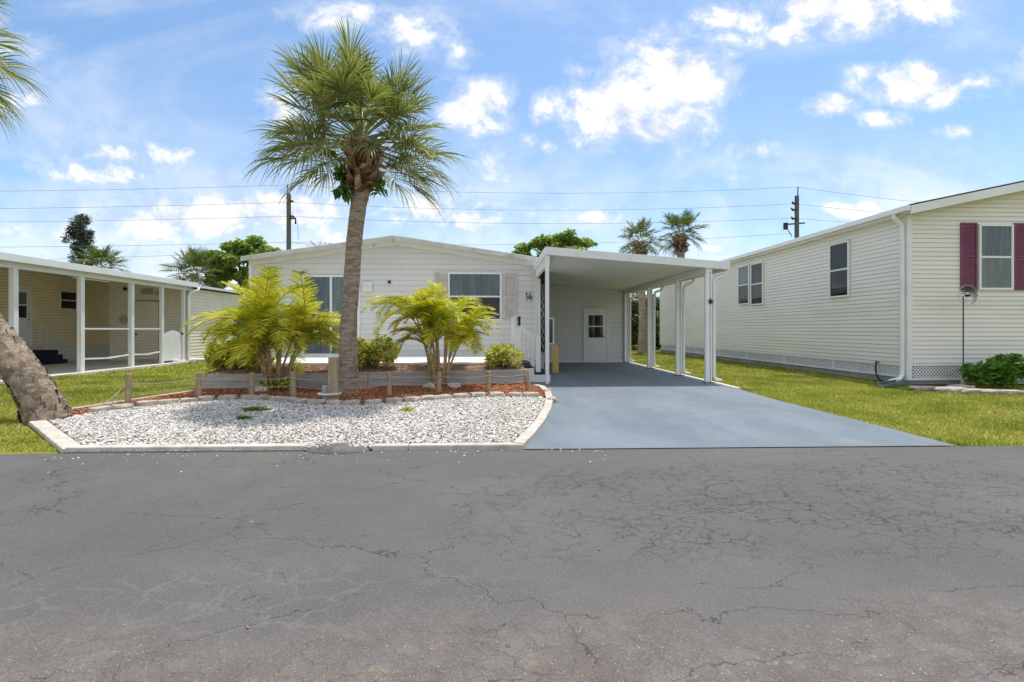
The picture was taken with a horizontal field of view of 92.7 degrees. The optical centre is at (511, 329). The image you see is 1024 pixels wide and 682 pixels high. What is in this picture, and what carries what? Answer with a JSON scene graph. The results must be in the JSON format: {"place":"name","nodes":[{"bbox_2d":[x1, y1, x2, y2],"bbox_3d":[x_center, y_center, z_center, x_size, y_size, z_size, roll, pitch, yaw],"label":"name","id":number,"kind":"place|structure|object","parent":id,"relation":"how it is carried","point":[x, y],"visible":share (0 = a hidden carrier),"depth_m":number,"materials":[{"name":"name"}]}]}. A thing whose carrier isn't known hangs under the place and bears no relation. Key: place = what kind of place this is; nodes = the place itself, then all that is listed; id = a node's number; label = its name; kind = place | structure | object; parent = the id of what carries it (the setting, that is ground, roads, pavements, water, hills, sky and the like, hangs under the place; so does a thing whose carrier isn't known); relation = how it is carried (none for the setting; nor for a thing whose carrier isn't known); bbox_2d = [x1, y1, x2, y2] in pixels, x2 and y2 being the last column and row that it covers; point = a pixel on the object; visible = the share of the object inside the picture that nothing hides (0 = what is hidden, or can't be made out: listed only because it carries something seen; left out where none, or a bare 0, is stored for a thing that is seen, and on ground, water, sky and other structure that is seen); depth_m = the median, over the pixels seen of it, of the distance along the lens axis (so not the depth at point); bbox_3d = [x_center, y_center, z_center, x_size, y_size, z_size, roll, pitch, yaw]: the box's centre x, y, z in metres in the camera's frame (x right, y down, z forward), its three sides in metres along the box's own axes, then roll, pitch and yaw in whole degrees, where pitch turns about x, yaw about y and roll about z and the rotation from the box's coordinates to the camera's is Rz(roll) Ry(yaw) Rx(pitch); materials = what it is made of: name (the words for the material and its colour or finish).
{"place":"outdoors","nodes":[
{"label":"outdoors","id":0,"kind":"place"},
{"bbox_2d":[28,396,545,451],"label":"gravel","id":1,"kind":"structure","parent":0,"point":[118,426],"depth_m":6.62,"materials":[{"name":"white gravel"}]},
{"bbox_2d":[87,405,113,413],"bbox_3d":[-6.377,1.261,7.557,0.188,0.150,0.321,0,0,20],"label":"edging stone","id":2,"kind":"object","parent":1,"relation":"on","point":[97,409],"visible":0.58,"depth_m":7.50,"materials":[{"name":"grey stone"}]},
{"bbox_2d":[110,403,133,409],"bbox_3d":[-6.280,1.264,7.848,0.210,0.150,0.284,0,0,36],"label":"edging stone","id":3,"kind":"object","parent":1,"relation":"on","point":[123,406],"visible":0.49,"depth_m":7.80,"materials":[{"name":"grey stone"}]},
{"bbox_2d":[135,400,157,406],"bbox_3d":[-6.076,1.265,8.137,0.233,0.178,0.311,0,0,41],"label":"edging stone","id":4,"kind":"object","parent":1,"relation":"on","point":[144,403],"visible":0.52,"depth_m":8.07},
{"bbox_2d":[158,398,179,404],"bbox_3d":[-5.887,1.267,8.347,0.206,0.158,0.340,0,0,33],"label":"edging stone","id":5,"kind":"object","parent":1,"relation":"on","point":[169,401],"visible":0.55,"depth_m":8.30,"materials":[{"name":"grey stone"}]},
{"bbox_2d":[65,443,307,453],"bbox_3d":[-3.502,1.292,5.291,2.515,0.075,0.120,0,0,-2],"label":"concrete edging","id":6,"kind":"object","parent":1,"relation":"on","point":[136,448],"visible":0.81,"depth_m":5.24,"materials":[{"name":"beige concrete"}]},
{"bbox_2d":[180,398,198,402],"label":"edging stone","id":7,"kind":"object","parent":1,"relation":"on","point":[185,400],"visible":0.58,"depth_m":8.50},
{"bbox_2d":[198,395,214,400],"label":"edging stone","id":8,"kind":"object","parent":1,"relation":"on","point":[206,398],"visible":0.62,"depth_m":8.67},
{"bbox_2d":[217,394,236,400],"bbox_3d":[-5.163,1.263,8.875,0.328,0.163,0.241,0,0,-16],"label":"edging stone","id":9,"kind":"object","parent":1,"relation":"on","point":[228,397],"visible":0.49,"depth_m":8.78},
{"bbox_2d":[242,406,271,412],"bbox_3d":[-3.993,1.272,7.633,0.480,0.180,0.284,0,0,-2],"label":"weed","id":10,"kind":"object","parent":1,"relation":"on","point":[251,408],"visible":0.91,"depth_m":7.60,"materials":[{"name":"green plant"}]},
{"bbox_2d":[253,394,271,400],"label":"edging stone","id":11,"kind":"object","parent":1,"relation":"on","point":[260,397],"visible":0.57,"depth_m":8.75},
{"bbox_2d":[267,396,287,400],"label":"edging stone","id":12,"kind":"object","parent":1,"relation":"on","point":[274,398],"visible":0.54,"depth_m":8.64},
{"bbox_2d":[306,399,325,405],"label":"edging stone","id":13,"kind":"object","parent":1,"relation":"on","point":[316,401],"visible":0.62,"depth_m":8.24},
{"bbox_2d":[326,399,342,405],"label":"edging stone","id":14,"kind":"object","parent":1,"relation":"on","point":[333,402],"visible":0.52,"depth_m":8.22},
{"bbox_2d":[305,442,370,453],"bbox_3d":[-1.886,1.282,5.329,0.720,0.053,0.387,0,0,-2],"label":"asphalt patch","id":15,"kind":"object","parent":1,"relation":"on","point":[332,448],"visible":0.88,"depth_m":5.22,"materials":[{"name":"grey asphalt"}]},
{"bbox_2d":[343,399,360,405],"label":"edging stone","id":16,"kind":"object","parent":1,"relation":"on","point":[352,402],"visible":0.61,"depth_m":8.18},
{"bbox_2d":[363,399,382,404],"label":"edging stone","id":17,"kind":"object","parent":1,"relation":"on","point":[373,401],"visible":0.62,"depth_m":8.29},
{"bbox_2d":[385,397,402,403],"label":"edging stone","id":18,"kind":"object","parent":1,"relation":"on","point":[393,400],"visible":0.6,"depth_m":8.44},
{"bbox_2d":[403,396,420,401],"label":"edging stone","id":19,"kind":"object","parent":1,"relation":"on","point":[412,399],"visible":0.56,"depth_m":8.60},
{"bbox_2d":[421,395,439,400],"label":"edging stone","id":20,"kind":"object","parent":1,"relation":"on","point":[428,397],"visible":0.51,"depth_m":8.75,"materials":[{"name":"beige stone"}]},
{"bbox_2d":[372,442,523,450],"bbox_3d":[-0.693,1.292,5.356,1.643,0.075,0.120,0,0,-2],"label":"concrete edging","id":21,"kind":"object","parent":1,"relation":"on","point":[442,446],"visible":0.85,"depth_m":5.31,"materials":[{"name":"beige concrete"}]},
{"bbox_2d":[452,393,470,398],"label":"edging stone","id":22,"kind":"object","parent":1,"relation":"on","point":[460,395],"visible":0.54,"depth_m":9.02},
{"bbox_2d":[469,392,485,397],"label":"edging stone","id":23,"kind":"object","parent":1,"relation":"on","point":[477,394],"visible":0.61,"depth_m":9.14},
{"bbox_2d":[489,391,504,396],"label":"edging stone","id":24,"kind":"object","parent":1,"relation":"on","point":[496,394],"visible":0.6,"depth_m":9.18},
{"bbox_2d":[522,392,539,396],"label":"edging stone","id":25,"kind":"object","parent":1,"relation":"on","point":[529,394],"visible":0.52,"depth_m":9.18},
{"bbox_2d":[27,448,605,472],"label":"stray gravel","id":26,"kind":"structure","parent":0,"point":[322,455],"depth_m":5.07,"materials":[{"name":"white gravel"}]},
{"bbox_2d":[0,446,1023,681],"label":"road","id":27,"kind":"structure","parent":0,"point":[480,566],"depth_m":2.70,"materials":[{"name":"grey asphalt"}]},
{"bbox_2d":[0,341,1023,453],"bbox_3d":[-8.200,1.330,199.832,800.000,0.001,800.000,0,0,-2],"label":"ground","id":28,"kind":"structure","parent":0,"point":[25,450],"depth_m":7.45,"materials":[{"name":"green plant"}]},
{"bbox_2d":[0,0,72,424],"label":"palm tree","id":29,"kind":"object","parent":28,"relation":"on","point":[36,393],"visible":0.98,"depth_m":6.94,"materials":[{"name":"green plant"}]},
{"bbox_2d":[28,420,79,453],"bbox_3d":[-5.722,1.298,6.066,2.622,0.065,0.172,0,0,39],"label":"concrete edging","id":30,"kind":"object","parent":28,"relation":"on","point":[48,430],"visible":0.84,"depth_m":5.87,"materials":[{"name":"beige concrete"}]},
{"bbox_2d":[59,213,98,265],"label":"conifer","id":31,"kind":"object","parent":28,"relation":"on","point":[79,231],"visible":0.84,"depth_m":57.35,"materials":[{"name":"green plant"}]},
{"bbox_2d":[0,361,198,383],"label":"slab rim","id":32,"kind":"object","parent":28,"relation":"on","point":[122,369],"visible":0.4,"depth_m":15.62,"materials":[{"name":"concrete"}]},
{"bbox_2d":[0,359,199,379],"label":"porch slab","id":33,"kind":"structure","parent":28,"relation":"on","point":[90,365],"depth_m":17.10,"materials":[{"name":"concrete"}]},
{"bbox_2d":[32,325,67,364],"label":"entry steps","id":34,"kind":"structure","parent":33,"relation":"on","point":[47,356],"depth_m":17.97,"materials":[{"name":"blue carpet"}]},
{"bbox_2d":[0,252,230,371],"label":"mobile home","id":35,"kind":"object","parent":33,"relation":"on","point":[68,303],"visible":0.79,"depth_m":17.98,"materials":[{"name":"yellow"}]},
{"bbox_2d":[19,285,32,346],"bbox_3d":[-17.571,-0.465,17.504,0.090,2.210,0.789,0,0,-2],"label":"door","id":36,"kind":"structure","parent":35,"relation":"in","point":[25,292],"depth_m":17.67,"materials":[{"name":"white paint"}]},
{"bbox_2d":[59,290,76,309],"bbox_3d":[-17.671,-1.155,19.442,0.050,0.749,0.806,0,0,-2],"label":"window","id":37,"kind":"structure","parent":35,"relation":"in","point":[67,299],"depth_m":19.40,"materials":[{"name":"white paint"}]},
{"bbox_2d":[164,328,183,360],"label":"garden gate","id":38,"kind":"structure","parent":35,"relation":"attached to","point":[173,345],"depth_m":18.75,"materials":[{"name":"white paint"}]},
{"bbox_2d":[187,287,205,360],"bbox_3d":[-12.528,-0.220,19.699,0.845,3.009,0.554,0,0,-2],"label":"downspout","id":39,"kind":"object","parent":35,"relation":"attached to","point":[188,318],"visible":0.81,"depth_m":19.43,"materials":[{"name":"white paint"}]},
{"bbox_2d":[110,281,244,360],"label":"storage shed","id":40,"kind":"structure","parent":33,"relation":"on","point":[146,306],"depth_m":19.73,"materials":[{"name":"beige"}]},
{"bbox_2d":[134,300,158,359],"bbox_3d":[-14.747,0.028,19.683,1.027,2.424,0.083,0,0,-2],"label":"door","id":41,"kind":"structure","parent":40,"relation":"in","point":[146,312],"depth_m":19.71,"materials":[{"name":"beige"}]},
{"bbox_2d":[71,244,131,271],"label":"palm tree","id":42,"kind":"object","parent":28,"relation":"on","point":[101,254],"visible":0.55,"depth_m":32.66,"materials":[{"name":"green plant"}]},
{"bbox_2d":[72,390,195,408],"bbox_3d":[-6.819,1.290,8.540,0.238,0.080,3.176,0,0,7],"label":"concrete edging","id":43,"kind":"object","parent":28,"relation":"on","point":[121,401],"visible":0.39,"depth_m":8.60,"materials":[{"name":"grey concrete"}]},
{"bbox_2d":[157,245,224,288],"bbox_3d":[-19.095,-1.895,29.325,3.747,6.490,3.703,0,0,-2],"label":"palm tree","id":44,"kind":"object","parent":28,"relation":"on","point":[194,257],"visible":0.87,"depth_m":28.90,"materials":[{"name":"green plant"}]},
{"bbox_2d":[204,235,281,290],"bbox_3d":[-17.284,-2.362,31.263,5.383,7.442,3.328,0,0,-2],"label":"broadleaf tree","id":45,"kind":"object","parent":28,"relation":"on","point":[234,252],"visible":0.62,"depth_m":30.64,"materials":[{"name":"green plant"}]},
{"bbox_2d":[286,184,296,249],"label":"utility pole","id":46,"kind":"object","parent":28,"relation":"on","point":[288,223],"visible":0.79,"depth_m":47.01,"materials":[{"name":"brown wood"}]},
{"bbox_2d":[47,233,791,246],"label":"power line","id":47,"kind":"object","parent":46,"relation":"attached to","point":[332,243],"visible":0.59,"depth_m":47.00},
{"bbox_2d":[0,202,872,211],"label":"power line","id":48,"kind":"object","parent":46,"relation":"attached to","point":[404,207],"visible":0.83,"depth_m":47.36,"materials":[{"name":"black"}]},
{"bbox_2d":[36,216,847,223],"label":"power line","id":49,"kind":"object","parent":46,"relation":"attached to","point":[448,222],"visible":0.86,"depth_m":47.92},
{"bbox_2d":[42,185,914,201],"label":"power line","id":50,"kind":"object","parent":46,"relation":"attached to","point":[473,192],"visible":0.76,"depth_m":47.76,"materials":[{"name":"black"}]},
{"bbox_2d":[72,382,544,415],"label":"mulch","id":51,"kind":"object","parent":28,"relation":"on","point":[399,391],"visible":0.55,"depth_m":9.87,"materials":[{"name":"red wood"}]},
{"bbox_2d":[125,373,131,402],"bbox_3d":[-6.393,1.017,8.134,0.102,0.568,0.089,0,0,-2],"label":"wooden post","id":52,"kind":"object","parent":51,"relation":"on","point":[128,390],"visible":0.85,"depth_m":8.10,"materials":[{"name":"brown wood"}]},
{"bbox_2d":[196,372,201,397],"bbox_3d":[-5.779,1.049,9.011,0.104,0.503,0.098,0,0,-2],"label":"wooden post","id":53,"kind":"object","parent":51,"relation":"on","point":[199,384],"visible":0.85,"depth_m":8.97,"materials":[{"name":"brown wood"}]},
{"bbox_2d":[248,372,254,394],"bbox_3d":[-5.004,1.062,9.383,0.117,0.478,0.112,0,0,-2],"label":"wooden post","id":54,"kind":"object","parent":51,"relation":"on","point":[251,383],"visible":0.85,"depth_m":9.34,"materials":[{"name":"brown wood"}]},
{"bbox_2d":[181,265,340,390],"bbox_3d":[-4.944,0.040,10.130,3.281,2.533,2.918,0,0,-2],"label":"areca palm","id":55,"kind":"object","parent":51,"relation":"on","point":[259,318],"visible":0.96,"depth_m":9.72,"materials":[{"name":"plant"}]},
{"bbox_2d":[259,376,298,390],"bbox_3d":[-4.872,1.171,10.221,0.921,0.407,0.462,0,0,-2],"label":"undergrowth plant","id":56,"kind":"object","parent":51,"relation":"on","point":[282,383],"visible":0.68,"depth_m":10.15,"materials":[{"name":"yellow plant"}]},
{"bbox_2d":[290,371,296,396],"bbox_3d":[-4.132,1.048,9.223,0.120,0.508,0.115,0,0,-2],"label":"wooden post","id":57,"kind":"object","parent":51,"relation":"on","point":[293,390],"visible":0.83,"depth_m":9.18,"materials":[{"name":"brown wood"}]},
{"bbox_2d":[328,357,339,399],"bbox_3d":[-3.250,0.906,8.910,0.170,0.789,0.140,0,0,-2],"label":"timber post","id":58,"kind":"object","parent":51,"relation":"on","point":[334,368],"visible":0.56,"depth_m":8.84,"materials":[{"name":"brown wood"}]},
{"bbox_2d":[242,14,471,393],"bbox_3d":[-2.744,-2.008,9.193,4.038,6.755,3.972,0,0,-2],"label":"palm tree","id":59,"kind":"object","parent":51,"relation":"on","point":[338,87],"visible":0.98,"depth_m":8.70,"materials":[{"name":"green plant"}]},
{"bbox_2d":[331,164,352,204],"bbox_3d":[-3.140,-2.680,9.037,0.427,0.807,0.474,0,0,-2],"label":"climbing plant","id":60,"kind":"object","parent":59,"relation":"attached to","point":[343,191],"visible":0.95,"depth_m":9.00,"materials":[{"name":"green plant"}]},
{"bbox_2d":[369,175,389,196],"bbox_3d":[-2.465,-2.690,9.156,0.411,0.442,0.374,0,0,-2],"label":"climbing plant","id":61,"kind":"object","parent":59,"relation":"attached to","point":[378,187],"visible":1,"depth_m":9.13,"materials":[{"name":"green plant"}]},
{"bbox_2d":[387,371,391,394],"bbox_3d":[-2.390,1.055,9.496,0.100,0.491,0.101,0,0,-2],"label":"wooden post","id":62,"kind":"object","parent":51,"relation":"on","point":[389,385],"visible":0.86,"depth_m":9.45,"materials":[{"name":"brown wood"}]},
{"bbox_2d":[360,280,500,387],"bbox_3d":[-1.798,0.062,10.811,2.891,2.490,2.772,0,0,-33],"label":"areca palm","id":63,"kind":"object","parent":51,"relation":"on","point":[436,316],"visible":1,"depth_m":10.44,"materials":[{"name":"plant"}]},
{"bbox_2d":[437,372,441,392],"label":"wooden post","id":64,"kind":"object","parent":51,"relation":"on","point":[439,380],"visible":0.88,"depth_m":9.93,"materials":[{"name":"brown wood"}]},
{"bbox_2d":[486,371,490,392],"bbox_3d":[-0.476,1.076,9.979,0.112,0.452,0.107,0,0,-2],"label":"wooden post","id":65,"kind":"object","parent":51,"relation":"on","point":[488,385],"visible":0.86,"depth_m":9.94,"materials":[{"name":"brown wood"}]},
{"bbox_2d":[523,369,530,390],"bbox_3d":[0.323,1.073,10.228,0.166,0.468,0.115,0,0,-2],"label":"wooden post","id":66,"kind":"object","parent":51,"relation":"on","point":[527,383],"visible":0.85,"depth_m":10.18,"materials":[{"name":"brown wood"}]},
{"bbox_2d":[202,365,524,389],"bbox_3d":[-3.167,1.080,11.146,7.041,0.440,1.187,0,0,-2],"label":"raised planter","id":67,"kind":"object","parent":28,"relation":"on","point":[412,377],"visible":0.49,"depth_m":11.08,"materials":[{"name":"grey wood"}]},
{"bbox_2d":[200,337,274,370],"bbox_3d":[-6.156,0.581,11.109,1.552,0.877,1.072,0,0,-2],"label":"variegated shrub","id":68,"kind":"object","parent":67,"relation":"in","point":[253,362],"visible":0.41,"depth_m":10.86,"materials":[{"name":"green plant"}]},
{"bbox_2d":[205,364,522,373],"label":"mulch","id":69,"kind":"object","parent":67,"relation":"in","point":[317,369],"visible":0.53,"depth_m":11.21,"materials":[{"name":"brown wood"}]},
{"bbox_2d":[357,333,400,368],"bbox_3d":[-3.240,0.521,11.306,1.339,0.898,1.148,0,0,-2],"label":"variegated shrub","id":70,"kind":"object","parent":67,"relation":"in","point":[380,351],"visible":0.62,"depth_m":11.13,"materials":[{"name":"green plant"}]},
{"bbox_2d":[483,343,524,368],"bbox_3d":[-0.198,0.621,11.715,1.040,0.704,1.175,0,0,-2],"label":"variegated shrub","id":71,"kind":"object","parent":67,"relation":"in","point":[504,354],"visible":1,"depth_m":11.44,"materials":[{"name":"green plant"}]},
{"bbox_2d":[240,235,553,368],"bbox_3d":[-3.752,-0.760,24.702,9.349,4.120,20.330,0,0,-2],"label":"mobile home","id":72,"kind":"object","parent":28,"relation":"on","point":[504,285],"visible":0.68,"depth_m":14.87,"materials":[{"name":"grey"}]},
{"bbox_2d":[300,275,359,355],"bbox_3d":[-5.474,-0.426,14.741,1.821,2.452,0.090,0,0,-2],"label":"sliding door","id":73,"kind":"structure","parent":72,"relation":"in","point":[330,287],"depth_m":14.75,"materials":[{"name":"white paint"}]},
{"bbox_2d":[448,272,501,320],"bbox_3d":[-1.138,-1.007,14.939,1.640,1.476,0.050,0,0,-2],"label":"window","id":74,"kind":"structure","parent":72,"relation":"in","point":[486,286],"depth_m":14.94,"materials":[{"name":"grey glass"}]},
{"bbox_2d":[549,318,553,343],"bbox_3d":[1.071,0.050,15.232,0.489,0.826,0.050,0,0,-2],"label":"side window","id":75,"kind":"structure","parent":72,"relation":"in","point":[551,320],"depth_m":15.23,"materials":[{"name":"white glass"}]},
{"bbox_2d":[272,355,535,368],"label":"deck","id":76,"kind":"structure","parent":28,"relation":"on","point":[410,360],"depth_m":12.55,"materials":[{"name":"white paint"}]},
{"bbox_2d":[513,384,552,449],"bbox_3d":[0.466,1.285,8.206,0.456,0.090,5.754,0,0,5],"label":"concrete edging","id":77,"kind":"object","parent":28,"relation":"on","point":[528,435],"visible":0.73,"depth_m":6.50,"materials":[{"name":"beige concrete"}]},
{"bbox_2d":[511,228,597,256],"bbox_3d":[3.056,-2.968,36.240,6.204,8.649,4.682,0,0,25],"label":"broadleaf tree","id":78,"kind":"object","parent":28,"relation":"on","point":[568,239],"visible":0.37,"depth_m":35.28,"materials":[{"name":"green plant"}]},
{"bbox_2d":[616,217,667,353],"bbox_3d":[6.928,-2.417,26.240,2.849,7.541,2.894,0,0,-2],"label":"palm tree","id":79,"kind":"object","parent":28,"relation":"on","point":[638,247],"visible":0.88,"depth_m":26.11,"materials":[{"name":"green plant"}]},
{"bbox_2d":[630,293,659,349],"bbox_3d":[7.884,-0.445,31.350,3.861,4.025,2.933,0,0,-2],"label":"dark bush","id":80,"kind":"object","parent":28,"relation":"on","point":[634,311],"visible":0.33,"depth_m":30.83,"materials":[{"name":"green plant"}]},
{"bbox_2d":[657,207,708,257],"bbox_3d":[9.749,-2.831,27.914,3.209,8.368,3.009,0,0,-2],"label":"palm tree","id":81,"kind":"object","parent":28,"relation":"on","point":[678,244],"visible":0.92,"depth_m":27.65,"materials":[{"name":"green plant"}]},
{"bbox_2d":[630,362,739,388],"bbox_3d":[4.835,1.309,15.086,0.100,0.042,8.550,0,0,-2],"label":"slab edge","id":82,"kind":"object","parent":28,"relation":"on","point":[691,376],"visible":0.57,"depth_m":13.12,"materials":[{"name":"concrete"}]},
{"bbox_2d":[783,187,804,238],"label":"utility pole","id":83,"kind":"object","parent":28,"relation":"on","point":[796,223],"visible":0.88,"depth_m":49.05,"materials":[{"name":"brown wood"}]},
{"bbox_2d":[660,180,1023,383],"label":"mobile home","id":84,"kind":"object","parent":28,"relation":"on","point":[858,298],"visible":0.91,"depth_m":12.17,"materials":[{"name":"beige plastic"}]},
{"bbox_2d":[738,264,749,304],"bbox_3d":[8.981,-1.721,18.920,0.050,1.519,0.839,0,0,-2],"label":"window","id":85,"kind":"structure","parent":84,"relation":"in","point":[743,271],"depth_m":18.85,"materials":[{"name":"grey glass"}]},
{"bbox_2d":[750,261,763,305],"bbox_3d":[9.020,-1.678,17.969,0.050,1.560,0.838,0,0,-2],"label":"window","id":86,"kind":"structure","parent":84,"relation":"in","point":[756,269],"depth_m":17.93,"materials":[{"name":"grey glass"}]},
{"bbox_2d":[829,240,849,297],"bbox_3d":[9.194,-1.674,13.717,0.050,1.551,0.787,0,0,-2],"label":"window","id":87,"kind":"structure","parent":84,"relation":"in","point":[839,252],"depth_m":13.70,"materials":[{"name":"white paint"}]},
{"bbox_2d":[978,224,1013,289],"bbox_3d":[11.439,-1.709,11.538,0.851,1.562,0.050,0,0,-2],"label":"window","id":88,"kind":"structure","parent":84,"relation":"in","point":[995,241],"depth_m":11.53,"materials":[{"name":"white paint"}]},
{"bbox_2d":[877,380,907,386],"bbox_3d":[8.669,1.232,11.125,0.745,0.124,0.273,0,0,-25],"label":"splash block","id":89,"kind":"object","parent":28,"relation":"on","point":[891,383],"depth_m":11.07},
{"bbox_2d":[908,386,939,390],"bbox_3d":[8.928,1.270,10.540,0.634,0.098,0.292,0,0,6],"label":"paving stone","id":90,"kind":"object","parent":28,"relation":"on","point":[921,388],"visible":0.66,"depth_m":10.44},
{"bbox_2d":[933,386,966,393],"bbox_3d":[9.133,1.270,10.129,0.527,0.153,0.369,0,0,-2],"label":"paving stone","id":91,"kind":"object","parent":28,"relation":"on","point":[953,390],"visible":0.71,"depth_m":9.99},
{"bbox_2d":[946,384,974,387],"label":"paving stone","id":92,"kind":"object","parent":28,"relation":"on","point":[963,386],"visible":0.57,"depth_m":10.35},
{"bbox_2d":[958,285,977,384],"bbox_3d":[10.306,0.148,11.068,0.482,2.305,0.149,0,0,-2],"label":"wind spinner","id":93,"kind":"object","parent":28,"relation":"on","point":[963,381],"visible":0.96,"depth_m":11.05,"materials":[{"name":"black metal"}]},
{"bbox_2d":[961,388,985,393],"bbox_3d":[9.435,1.270,10.063,0.605,0.098,0.339,0,0,-2],"label":"paving stone","id":94,"kind":"object","parent":28,"relation":"on","point":[970,390],"visible":0.6,"depth_m":9.92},
{"bbox_2d":[956,353,1023,388],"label":"green shrub","id":95,"kind":"object","parent":28,"relation":"on","point":[1003,370],"visible":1,"depth_m":10.79,"materials":[{"name":"green plant"}]},
{"bbox_2d":[980,389,1001,393],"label":"paving stone","id":96,"kind":"object","parent":28,"relation":"on","point":[991,391],"visible":0.69,"depth_m":9.82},
{"bbox_2d":[1001,390,1023,394],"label":"paving stone","id":97,"kind":"object","parent":28,"relation":"on","point":[1013,392],"visible":0.76,"depth_m":9.76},
{"bbox_2d":[0,0,1023,317],"label":"sky","id":98,"kind":"structure","parent":0,"point":[562,110],"materials":[{"name":"blue"}]},
{"bbox_2d":[525,362,952,448],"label":"driveway","id":99,"kind":"structure","parent":0,"point":[612,405],"depth_m":7.13,"materials":[{"name":"blue paint"}]},
{"bbox_2d":[511,317,549,381],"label":"entry steps","id":100,"kind":"structure","parent":99,"relation":"on","point":[537,374],"depth_m":12.03,"materials":[{"name":"white paint"}]},
{"bbox_2d":[552,345,558,372],"bbox_3d":[1.300,0.880,14.685,0.190,0.840,0.160,0,0,-2],"label":"timber bollard","id":101,"kind":"object","parent":99,"relation":"on","point":[555,358],"visible":1,"depth_m":14.61,"materials":[{"name":"yellow wood"}]},
{"bbox_2d":[544,284,629,362],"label":"storage shed","id":102,"kind":"structure","parent":99,"relation":"on","point":[588,324],"depth_m":19.21,"materials":[{"name":"grey"}]},
{"bbox_2d":[583,308,608,360],"bbox_3d":[3.301,0.206,19.190,0.999,2.068,0.090,0,0,-2],"label":"door","id":103,"kind":"structure","parent":102,"relation":"in","point":[595,320],"depth_m":19.20,"materials":[{"name":"white paint"}]},
{"bbox_2d":[533,247,729,383],"bbox_3d":[2.881,-0.340,15.766,4.510,3.280,8.030,0,0,-2],"label":"carport","id":104,"kind":"object","parent":99,"relation":"on","point":[628,273],"visible":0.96,"depth_m":13.50,"materials":[{"name":"white paint"}]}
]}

